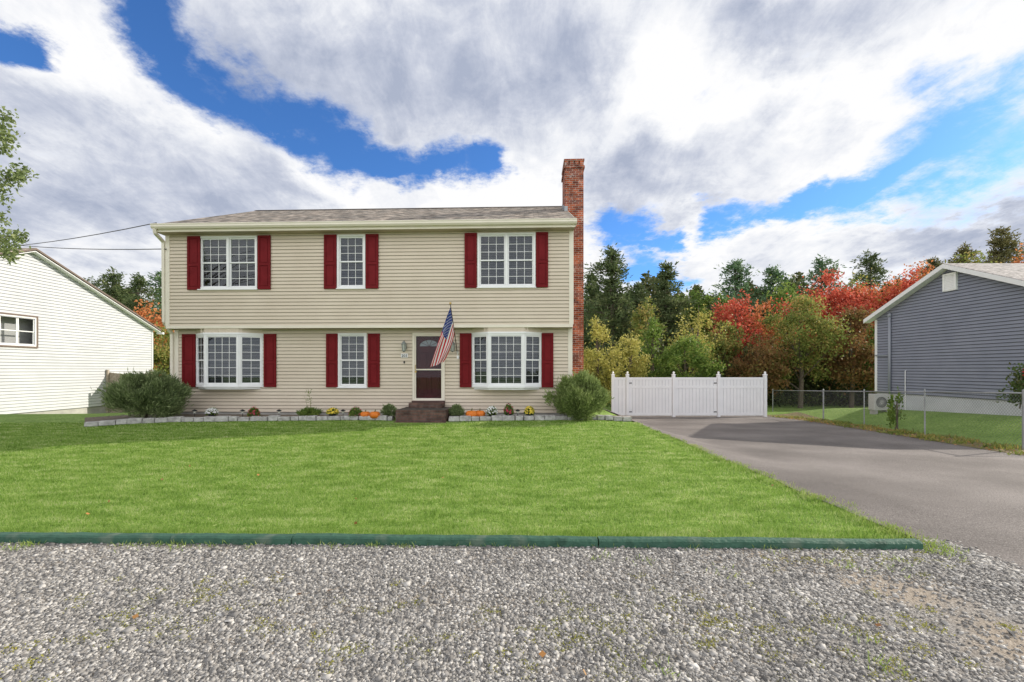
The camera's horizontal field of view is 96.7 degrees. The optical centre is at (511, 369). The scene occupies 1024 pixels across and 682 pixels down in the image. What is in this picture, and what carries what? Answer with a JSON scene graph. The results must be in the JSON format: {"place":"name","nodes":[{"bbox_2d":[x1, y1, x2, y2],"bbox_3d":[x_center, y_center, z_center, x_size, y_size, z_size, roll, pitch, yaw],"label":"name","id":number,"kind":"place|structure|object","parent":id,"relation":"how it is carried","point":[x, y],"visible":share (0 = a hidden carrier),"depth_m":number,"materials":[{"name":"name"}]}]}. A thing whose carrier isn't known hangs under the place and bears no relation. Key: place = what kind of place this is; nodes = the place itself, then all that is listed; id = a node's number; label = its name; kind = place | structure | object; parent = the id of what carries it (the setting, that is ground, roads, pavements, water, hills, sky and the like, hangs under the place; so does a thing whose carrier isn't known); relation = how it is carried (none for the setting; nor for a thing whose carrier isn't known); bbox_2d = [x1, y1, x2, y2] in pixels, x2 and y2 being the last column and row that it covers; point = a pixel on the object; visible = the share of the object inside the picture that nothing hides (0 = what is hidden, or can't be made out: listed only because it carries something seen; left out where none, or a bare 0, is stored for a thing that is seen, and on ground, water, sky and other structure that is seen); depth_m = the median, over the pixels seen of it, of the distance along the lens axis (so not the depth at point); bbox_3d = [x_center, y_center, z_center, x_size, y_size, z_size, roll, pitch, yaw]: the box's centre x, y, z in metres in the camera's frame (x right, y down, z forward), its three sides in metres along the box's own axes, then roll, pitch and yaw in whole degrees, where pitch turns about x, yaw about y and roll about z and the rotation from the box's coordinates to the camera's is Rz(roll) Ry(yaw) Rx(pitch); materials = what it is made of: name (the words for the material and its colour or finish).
{"place":"outdoors","nodes":[
{"label":"outdoors","id":0,"kind":"place"},
{"bbox_2d":[1,433,968,678],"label":"edge grass","id":1,"kind":"structure","parent":0,"point":[933,544],"depth_m":3.88,"materials":[{"name":"green plant"}]},
{"bbox_2d":[0,391,1021,538],"bbox_3d":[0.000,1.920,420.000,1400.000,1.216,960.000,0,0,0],"label":"ground","id":2,"kind":"structure","parent":0,"point":[40,418],"depth_m":6.30,"materials":[{"name":"green plant"}]},
{"bbox_2d":[0,106,39,264],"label":"maple tree","id":3,"kind":"object","parent":2,"relation":"on","point":[14,177],"visible":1,"depth_m":9.13,"materials":[{"name":"green plant"}]},
{"bbox_2d":[0,248,163,413],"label":"house","id":4,"kind":"structure","parent":2,"relation":"on","point":[68,338],"depth_m":21.81,"materials":[{"name":"white plastic"}]},
{"bbox_2d":[0,312,37,347],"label":"window","id":5,"kind":"structure","parent":4,"relation":"in","point":[35,322],"depth_m":20.17,"materials":[{"name":"white plastic"}]},
{"bbox_2d":[83,275,122,300],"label":"pine tree","id":6,"kind":"object","parent":2,"relation":"on","point":[92,282],"visible":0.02,"depth_m":55.08,"materials":[{"name":"green plant"}]},
{"bbox_2d":[95,266,132,310],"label":"pine tree","id":7,"kind":"object","parent":2,"relation":"on","point":[110,290],"visible":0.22,"depth_m":49.71,"materials":[{"name":"green plant"}]},
{"bbox_2d":[106,370,152,412],"bbox_3d":[-20.489,1.300,24.415,2.462,2.600,0.170,0,0,0],"label":"wooden fence","id":8,"kind":"object","parent":2,"relation":"on","point":[111,377],"visible":0.15,"depth_m":24.44,"materials":[{"name":"brown wood"}]},
{"bbox_2d":[113,283,158,316],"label":"woodland","id":9,"kind":"object","parent":2,"relation":"on","point":[114,286],"depth_m":59.10,"materials":[{"name":"green plant"}]},
{"bbox_2d":[115,272,162,367],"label":"pine tree","id":10,"kind":"object","parent":2,"relation":"on","point":[139,281],"visible":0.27,"depth_m":47.81,"materials":[{"name":"green plant"}]},
{"bbox_2d":[133,299,173,375],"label":"autumn tree","id":11,"kind":"object","parent":2,"relation":"on","point":[143,313],"visible":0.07,"depth_m":41.96,"materials":[{"name":"orange plant"}]},
{"bbox_2d":[145,271,166,367],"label":"pine tree","id":12,"kind":"object","parent":2,"relation":"on","point":[158,279],"visible":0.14,"depth_m":53.67,"materials":[{"name":"green plant"}]},
{"bbox_2d":[153,322,172,375],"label":"autumn tree","id":13,"kind":"object","parent":2,"relation":"on","point":[161,352],"visible":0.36,"depth_m":35.63,"materials":[{"name":"yellow plant"}]},
{"bbox_2d":[84,415,393,426],"bbox_3d":[-7.305,1.390,12.700,7.819,0.192,0.689,0,0,-9],"label":"stone edging","id":14,"kind":"object","parent":2,"relation":"on","point":[208,419],"visible":0.95,"depth_m":12.71,"materials":[{"name":"grey stone"}]},
{"bbox_2d":[85,414,394,422],"bbox_3d":[-7.906,1.458,13.093,8.988,0.145,2.470,0,0,0],"label":"garden bed","id":15,"kind":"object","parent":2,"relation":"on","point":[87,419],"visible":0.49,"depth_m":13.47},
{"bbox_2d":[91,367,193,417],"bbox_3d":[-10.416,0.724,13.049,2.248,1.656,2.294,0,0,-28],"label":"shrub","id":16,"kind":"object","parent":15,"relation":"on","point":[153,392],"visible":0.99,"depth_m":12.56,"materials":[{"name":"green plant"}]},
{"bbox_2d":[205,407,218,415],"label":"flower plant","id":17,"kind":"object","parent":15,"relation":"on","point":[212,411],"visible":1,"depth_m":13.12,"materials":[{"name":"white plant"}]},
{"bbox_2d":[247,406,260,416],"bbox_3d":[-7.490,1.232,13.205,0.390,0.347,0.388,0,0,0],"label":"flower plant","id":18,"kind":"object","parent":15,"relation":"on","point":[252,410],"visible":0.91,"depth_m":13.14,"materials":[{"name":"green plant"}]},
{"bbox_2d":[305,389,311,407],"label":"tall weed","id":19,"kind":"object","parent":15,"relation":"on","point":[308,400],"visible":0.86,"depth_m":13.39,"materials":[{"name":"green"}]},
{"bbox_2d":[296,406,322,415],"bbox_3d":[-5.922,1.264,13.338,0.818,0.428,0.747,0,0,12],"label":"perennial","id":20,"kind":"object","parent":15,"relation":"on","point":[305,411],"visible":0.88,"depth_m":13.21,"materials":[{"name":"green plant"}]},
{"bbox_2d":[326,407,338,415],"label":"flower plant","id":21,"kind":"object","parent":15,"relation":"on","point":[331,411],"visible":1,"depth_m":13.12,"materials":[{"name":"yellow plant"}]},
{"bbox_2d":[348,406,362,417],"bbox_3d":[-4.533,1.239,13.199,0.457,0.360,0.448,0,0,0],"label":"flower plant","id":22,"kind":"object","parent":15,"relation":"on","point":[355,411],"visible":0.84,"depth_m":13.12,"materials":[{"name":"green plant"}]},
{"bbox_2d":[360,410,369,416],"bbox_3d":[-4.241,1.271,13.150,0.280,0.238,0.292,0,0,-34],"label":"pumpkin","id":23,"kind":"object","parent":15,"relation":"on","point":[365,413],"visible":0.8,"depth_m":13.05,"materials":[{"name":"orange"}]},
{"bbox_2d":[369,409,379,418],"bbox_3d":[-3.934,1.264,13.050,0.297,0.252,0.310,0,0,-15],"label":"pumpkin","id":24,"kind":"object","parent":15,"relation":"on","point":[374,414],"visible":1,"depth_m":12.95,"materials":[{"name":"orange"}]},
{"bbox_2d":[380,402,397,416],"bbox_3d":[-3.549,1.194,13.194,0.557,0.500,0.573,0,0,0],"label":"shrub","id":25,"kind":"object","parent":15,"relation":"on","point":[388,408],"visible":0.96,"depth_m":13.09,"materials":[{"name":"green plant"}]},
{"bbox_2d":[150,159,584,416],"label":"house","id":26,"kind":"structure","parent":2,"relation":"on","point":[272,311],"depth_m":13.75,"materials":[{"name":"beige plastic"}]},
{"bbox_2d":[15,222,156,245],"bbox_3d":[-25.026,-6.330,21.750,33.325,3.967,0.026,0,0,30],"label":"utility wire","id":27,"kind":"object","parent":26,"relation":"attached to","point":[89,235],"visible":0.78,"depth_m":15.82,"materials":[{"name":"black plastic"}]},
{"bbox_2d":[10,244,165,249],"bbox_3d":[-24.976,-6.625,21.875,33.291,5.977,0.026,0,0,29],"label":"utility wire","id":28,"kind":"object","parent":26,"relation":"attached to","point":[98,249],"visible":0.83,"depth_m":15.80,"materials":[{"name":"black plastic"}]},
{"bbox_2d":[197,235,257,289],"bbox_3d":[-8.576,-3.224,13.790,1.850,1.633,0.190,0,0,2],"label":"window","id":29,"kind":"structure","parent":26,"relation":"in","point":[228,239],"depth_m":13.77,"materials":[{"name":"white paint"}]},
{"bbox_2d":[196,328,263,388],"bbox_3d":[-8.775,-0.330,13.955,2.210,1.849,0.455,0,0,2],"label":"bay window","id":30,"kind":"structure","parent":26,"relation":"in","point":[204,333],"depth_m":13.86,"materials":[{"name":"white paint"}]},
{"bbox_2d":[336,234,365,288],"bbox_3d":[-4.802,-3.224,13.644,0.899,1.633,0.190,0,0,2],"label":"window","id":31,"kind":"structure","parent":26,"relation":"in","point":[359,236],"depth_m":13.62,"materials":[{"name":"white paint"}]},
{"bbox_2d":[337,333,366,387],"bbox_3d":[-4.893,-0.279,13.998,0.935,1.688,0.190,0,0,2],"label":"window","id":32,"kind":"structure","parent":26,"relation":"in","point":[340,335],"depth_m":13.99,"materials":[{"name":"white paint"}]},
{"bbox_2d":[412,333,444,401],"bbox_3d":[-2.538,-0.070,13.883,1.011,2.119,0.200,0,0,2],"label":"door","id":33,"kind":"structure","parent":26,"relation":"in","point":[428,383],"depth_m":13.93,"materials":[{"name":"red paint"}]},
{"bbox_2d":[430,302,457,366],"bbox_3d":[-1.726,-0.979,13.237,0.647,1.834,1.199,0,0,34],"label":"flag","id":34,"kind":"object","parent":26,"relation":"attached to","point":[444,344],"visible":1,"depth_m":13.03,"materials":[{"name":"multicoloured fabric"}]},
{"bbox_2d":[477,232,535,287],"bbox_3d":[-0.161,-3.224,13.466,1.753,1.633,0.190,0,0,2],"label":"window","id":35,"kind":"structure","parent":26,"relation":"in","point":[506,236],"depth_m":13.44,"materials":[{"name":"white paint"}]},
{"bbox_2d":[472,327,541,389],"bbox_3d":[-0.166,-0.330,13.624,2.210,1.849,0.455,0,0,2],"label":"bay window","id":36,"kind":"structure","parent":26,"relation":"in","point":[488,332],"depth_m":13.53,"materials":[{"name":"white paint"}]},
{"bbox_2d":[393,402,451,422],"bbox_3d":[-2.541,1.270,13.217,1.460,0.560,1.310,0,0,2],"label":"front stoop","id":37,"kind":"object","parent":2,"relation":"on","point":[425,412],"visible":0.69,"depth_m":12.75,"materials":[{"name":"brick"}]},
{"bbox_2d":[448,415,631,421],"bbox_3d":[0.824,1.458,13.411,5.567,0.145,1.099,0,0,0],"label":"garden bed","id":38,"kind":"object","parent":2,"relation":"on","point":[514,418],"visible":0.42,"depth_m":13.28,"materials":[{"name":"brown soil"}]},
{"bbox_2d":[448,403,465,416],"bbox_3d":[-1.601,1.201,13.150,0.549,0.487,0.522,0,0,0],"label":"shrub","id":39,"kind":"object","parent":38,"relation":"on","point":[456,410],"visible":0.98,"depth_m":13.05,"materials":[{"name":"green plant"}]},
{"bbox_2d":[466,409,476,416],"bbox_3d":[-1.166,1.250,13.100,0.344,0.280,0.330,0,0,34],"label":"pumpkin","id":40,"kind":"object","parent":38,"relation":"on","point":[471,413],"visible":0.73,"depth_m":12.98,"materials":[{"name":"orange"}]},
{"bbox_2d":[476,409,484,415],"bbox_3d":[-0.938,1.257,13.250,0.327,0.266,0.314,0,0,11],"label":"pumpkin","id":41,"kind":"object","parent":38,"relation":"on","point":[480,412],"visible":0.64,"depth_m":13.13,"materials":[{"name":"orange"}]},
{"bbox_2d":[485,406,497,415],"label":"flower plant","id":42,"kind":"object","parent":38,"relation":"on","point":[491,410],"visible":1,"depth_m":13.12,"materials":[{"name":"white plant"}]},
{"bbox_2d":[503,403,513,414],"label":"flower plant","id":43,"kind":"object","parent":38,"relation":"on","point":[508,410],"visible":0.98,"depth_m":13.14,"materials":[{"name":"pink plant"}]},
{"bbox_2d":[524,406,534,414],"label":"flower plant","id":44,"kind":"object","parent":38,"relation":"on","point":[530,410],"visible":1,"depth_m":13.12,"materials":[{"name":"yellow plant"}]},
{"bbox_2d":[543,369,612,420],"bbox_3d":[1.879,0.733,13.134,1.724,1.641,1.936,0,0,-36],"label":"shrub","id":45,"kind":"object","parent":38,"relation":"on","point":[583,394],"visible":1,"depth_m":12.77,"materials":[{"name":"green plant"}]},
{"bbox_2d":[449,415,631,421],"bbox_3d":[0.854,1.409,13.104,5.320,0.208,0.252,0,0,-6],"label":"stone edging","id":46,"kind":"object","parent":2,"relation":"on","point":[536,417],"visible":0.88,"depth_m":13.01,"materials":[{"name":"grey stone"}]},
{"bbox_2d":[584,273,617,374],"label":"pine tree","id":47,"kind":"object","parent":2,"relation":"on","point":[591,293],"visible":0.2,"depth_m":43.61,"materials":[{"name":"green plant"}]},
{"bbox_2d":[584,314,631,404],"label":"autumn tree","id":48,"kind":"object","parent":2,"relation":"on","point":[590,355],"visible":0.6,"depth_m":25.67,"materials":[{"name":"yellow plant"}]},
{"bbox_2d":[584,242,646,375],"bbox_3d":[8.293,-4.134,40.090,7.075,13.692,6.840,0,0,30],"label":"pine tree","id":49,"kind":"object","parent":2,"relation":"on","point":[612,271],"visible":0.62,"depth_m":39.51,"materials":[{"name":"green plant"}]},
{"bbox_2d":[607,330,655,376],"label":"autumn tree","id":50,"kind":"object","parent":2,"relation":"on","point":[641,369],"visible":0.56,"depth_m":26.65,"materials":[{"name":"yellow plant"}]},
{"bbox_2d":[623,281,650,348],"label":"pine tree","id":51,"kind":"object","parent":2,"relation":"on","point":[639,292],"visible":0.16,"depth_m":45.60,"materials":[{"name":"green plant"}]},
{"bbox_2d":[620,296,675,369],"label":"autumn tree","id":52,"kind":"object","parent":2,"relation":"on","point":[647,311],"visible":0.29,"depth_m":35.72,"materials":[{"name":"green plant"}]},
{"bbox_2d":[631,317,680,376],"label":"autumn tree","id":53,"kind":"object","parent":2,"relation":"on","point":[653,334],"visible":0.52,"depth_m":28.86,"materials":[{"name":"green plant"}]},
{"bbox_2d":[647,260,703,353],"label":"pine tree","id":54,"kind":"object","parent":2,"relation":"on","point":[666,302],"visible":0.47,"depth_m":41.40,"materials":[{"name":"green plant"}]},
{"bbox_2d":[661,284,714,356],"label":"autumn tree","id":55,"kind":"object","parent":2,"relation":"on","point":[696,295],"visible":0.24,"depth_m":43.33,"materials":[{"name":"green plant"}]},
{"bbox_2d":[611,371,767,416],"bbox_3d":[8.130,1.290,20.900,7.140,2.420,0.160,0,0,0],"label":"vinyl fence","id":56,"kind":"object","parent":2,"relation":"on","point":[716,396],"visible":0.97,"depth_m":20.88,"materials":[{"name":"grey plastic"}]},
{"bbox_2d":[652,331,729,376],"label":"autumn tree","id":57,"kind":"object","parent":2,"relation":"on","point":[699,360],"visible":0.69,"depth_m":26.59,"materials":[{"name":"green plant"}]},
{"bbox_2d":[669,303,731,375],"bbox_3d":[12.425,-0.886,31.149,3.581,7.198,3.955,0,0,-29],"label":"autumn tree","id":58,"kind":"object","parent":2,"relation":"on","point":[697,328],"visible":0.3,"depth_m":30.79,"materials":[{"name":"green plant"}]},
{"bbox_2d":[691,291,741,348],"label":"autumn tree","id":59,"kind":"object","parent":2,"relation":"on","point":[709,298],"visible":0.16,"depth_m":41.80,"materials":[{"name":"green plant"}]},
{"bbox_2d":[701,314,750,376],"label":"autumn tree","id":60,"kind":"object","parent":2,"relation":"on","point":[722,348],"visible":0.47,"depth_m":33.28,"materials":[{"name":"green plant"}]},
{"bbox_2d":[590,337,869,406],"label":"woodland","id":61,"kind":"object","parent":2,"relation":"on","point":[816,388],"visible":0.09,"depth_m":32.09,"materials":[{"name":"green plant"}]},
{"bbox_2d":[689,259,772,370],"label":"pine tree","id":62,"kind":"object","parent":2,"relation":"on","point":[735,279],"visible":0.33,"depth_m":45.43,"materials":[{"name":"green plant"}]},
{"bbox_2d":[701,287,769,375],"bbox_3d":[17.695,-1.888,36.110,4.648,9.204,4.968,0,0,40],"label":"autumn tree","id":63,"kind":"object","parent":2,"relation":"on","point":[731,307],"visible":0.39,"depth_m":35.90,"materials":[{"name":"red plant"}]},
{"bbox_2d":[584,270,904,391],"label":"woodland","id":64,"kind":"object","parent":2,"relation":"on","point":[648,280],"visible":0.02,"depth_m":53.62,"materials":[{"name":"green plant"}]},
{"bbox_2d":[738,297,782,372],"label":"autumn tree","id":65,"kind":"object","parent":2,"relation":"on","point":[760,309],"visible":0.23,"depth_m":37.59,"materials":[{"name":"red plant"}]},
{"bbox_2d":[724,327,798,398],"bbox_3d":[16.398,-0.066,30.210,4.407,5.559,4.375,0,0,-23],"label":"autumn tree","id":66,"kind":"object","parent":2,"relation":"on","point":[760,361],"visible":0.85,"depth_m":29.36,"materials":[{"name":"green plant"}]},
{"bbox_2d":[745,264,812,349],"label":"pine tree","id":67,"kind":"object","parent":2,"relation":"on","point":[774,272],"visible":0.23,"depth_m":47.66,"materials":[{"name":"green plant"}]},
{"bbox_2d":[748,274,811,396],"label":"autumn tree","id":68,"kind":"object","parent":2,"relation":"on","point":[783,295],"visible":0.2,"depth_m":41.48,"materials":[{"name":"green plant"}]},
{"bbox_2d":[758,288,860,407],"bbox_3d":[19.112,-1.331,29.884,5.740,8.093,5.950,0,0,0],"label":"autumn tree","id":69,"kind":"object","parent":2,"relation":"on","point":[822,326],"visible":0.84,"depth_m":29.22,"materials":[{"name":"green plant"}]},
{"bbox_2d":[801,254,852,386],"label":"pine tree","id":70,"kind":"object","parent":2,"relation":"on","point":[821,266],"visible":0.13,"depth_m":47.66,"materials":[{"name":"green plant"}]},
{"bbox_2d":[770,268,888,400],"bbox_3d":[25.889,-2.754,37.014,8.191,10.944,9.928,0,0,-11],"label":"autumn tree","id":71,"kind":"object","parent":2,"relation":"on","point":[833,297],"visible":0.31,"depth_m":35.92,"materials":[{"name":"red plant"}]},
{"bbox_2d":[788,305,876,407],"bbox_3d":[22.264,-0.812,30.067,5.678,7.055,6.292,0,0,-38],"label":"autumn tree","id":72,"kind":"object","parent":2,"relation":"on","point":[849,364],"visible":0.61,"depth_m":29.50,"materials":[{"name":"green plant"}]},
{"bbox_2d":[821,266,884,362],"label":"autumn tree","id":73,"kind":"object","parent":2,"relation":"on","point":[859,284],"visible":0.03,"depth_m":45.27,"materials":[{"name":"red plant"}]},
{"bbox_2d":[854,323,875,400],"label":"autumn tree","id":74,"kind":"object","parent":2,"relation":"on","point":[872,332],"visible":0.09,"depth_m":31.07,"materials":[{"name":"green plant"}]},
{"bbox_2d":[839,248,902,365],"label":"pine tree","id":75,"kind":"object","parent":2,"relation":"on","point":[869,263],"visible":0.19,"depth_m":49.56,"materials":[{"name":"green plant"}]},
{"bbox_2d":[868,394,890,413],"bbox_3d":[14.590,1.580,18.049,0.660,1.240,0.342,0,0,0],"label":"ac unit","id":76,"kind":"object","parent":2,"relation":"on","point":[875,401],"visible":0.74,"depth_m":17.90,"materials":[{"name":"grey metal"}]},
{"bbox_2d":[844,274,917,365],"bbox_3d":[29.624,-2.386,35.618,8.523,10.207,6.837,0,0,-42],"label":"autumn tree","id":77,"kind":"object","parent":2,"relation":"on","point":[874,291],"visible":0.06,"depth_m":35.38,"materials":[{"name":"red plant"}]},
{"bbox_2d":[767,412,1023,454],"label":"planting strip","id":78,"kind":"object","parent":2,"relation":"on","point":[974,444],"visible":0.5,"depth_m":12.73,"materials":[{"name":"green plant"}]},
{"bbox_2d":[86,417,1019,674],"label":"fallen leaves","id":79,"kind":"object","parent":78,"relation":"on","point":[542,653],"visible":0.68,"depth_m":5.10,"materials":[{"name":"orange plant"}]},
{"bbox_2d":[772,415,1023,454],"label":"strip weeds","id":80,"kind":"object","parent":78,"relation":"on","point":[933,437],"visible":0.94,"depth_m":12.02,"materials":[{"name":"green plant"}]},
{"bbox_2d":[885,386,906,429],"bbox_3d":[11.699,1.207,13.932,0.489,1.437,0.524,0,0,0],"label":"shrub","id":81,"kind":"object","parent":2,"relation":"on","point":[893,412],"visible":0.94,"depth_m":13.88,"materials":[{"name":"green plant"}]},
{"bbox_2d":[772,389,1023,449],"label":"chain link fence","id":82,"kind":"object","parent":2,"relation":"on","point":[989,393],"visible":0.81,"depth_m":12.61,"materials":[{"name":"metal"}]},
{"bbox_2d":[878,266,927,307],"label":"autumn tree","id":83,"kind":"object","parent":2,"relation":"on","point":[906,284],"visible":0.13,"depth_m":33.74,"materials":[{"name":"red plant"}]},
{"bbox_2d":[904,256,934,279],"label":"autumn tree","id":84,"kind":"object","parent":2,"relation":"on","point":[924,274],"depth_m":41.29,"materials":[{"name":"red plant"}]},
{"bbox_2d":[910,256,942,279],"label":"pine tree","id":85,"kind":"object","parent":2,"relation":"on","point":[935,262],"visible":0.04,"depth_m":51.78,"materials":[{"name":"green plant"}]},
{"bbox_2d":[863,263,1023,415],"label":"house","id":86,"kind":"structure","parent":2,"relation":"on","point":[951,327],"depth_m":16.26,"materials":[{"name":"blue"}]},
{"bbox_2d":[942,241,979,262],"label":"pine tree","id":87,"kind":"object","parent":2,"relation":"on","point":[960,250],"visible":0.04,"depth_m":47.87,"materials":[{"name":"green plant"}]},
{"bbox_2d":[945,247,1001,262],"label":"autumn tree","id":88,"kind":"object","parent":2,"relation":"on","point":[975,258],"visible":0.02,"depth_m":41.97,"materials":[{"name":"green plant"}]},
{"bbox_2d":[975,225,1023,262],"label":"pine tree","id":89,"kind":"object","parent":2,"relation":"on","point":[1001,242],"visible":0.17,"depth_m":45.49,"materials":[{"name":"green plant"}]},
{"bbox_2d":[996,362,1023,408],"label":"shrub","id":90,"kind":"object","parent":2,"relation":"on","point":[1018,386],"visible":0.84,"depth_m":13.22,"materials":[{"name":"green plant"}]},
{"bbox_2d":[1011,243,1023,262],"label":"autumn tree","id":91,"kind":"object","parent":2,"relation":"on","point":[1018,260],"visible":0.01,"depth_m":42.79,"materials":[{"name":"orange plant"}]},
{"bbox_2d":[0,538,1023,681],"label":"gravel verge","id":92,"kind":"structure","parent":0,"point":[951,620],"depth_m":2.80,"materials":[{"name":"grey gravel"}]},
{"bbox_2d":[0,532,176,543],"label":"landscape timber","id":93,"kind":"object","parent":92,"relation":"on","point":[79,537],"visible":0.77,"depth_m":3.93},
{"bbox_2d":[170,533,295,544],"bbox_3d":[-2.412,1.478,3.949,1.041,0.096,0.106,0,0,1],"label":"landscape timber","id":94,"kind":"object","parent":92,"relation":"on","point":[246,538],"visible":0.81,"depth_m":3.91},
{"bbox_2d":[292,533,597,547],"bbox_3d":[-0.581,1.478,3.919,2.614,0.098,0.105,0,0,1],"label":"landscape timber","id":95,"kind":"object","parent":92,"relation":"on","point":[452,540],"visible":0.8,"depth_m":3.88,"materials":[{"name":"green wood"}]},
{"bbox_2d":[0,548,1021,681],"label":"moss","id":96,"kind":"object","parent":92,"relation":"on","point":[706,640],"visible":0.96,"depth_m":2.64,"materials":[{"name":"green plant"}]},
{"bbox_2d":[597,536,922,549],"bbox_3d":[2.076,1.479,3.858,2.680,0.097,0.106,0,0,1],"label":"landscape timber","id":97,"kind":"object","parent":92,"relation":"on","point":[717,542],"visible":0.82,"depth_m":3.82,"materials":[{"name":"green wood"}]},
{"bbox_2d":[0,0,1023,316],"label":"sky","id":98,"kind":"structure","parent":0,"point":[708,134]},
{"bbox_2d":[603,408,1023,582],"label":"driveway","id":99,"kind":"structure","parent":0,"point":[967,497],"depth_m":7.07,"materials":[{"name":"grey asphalt"}]}
]}

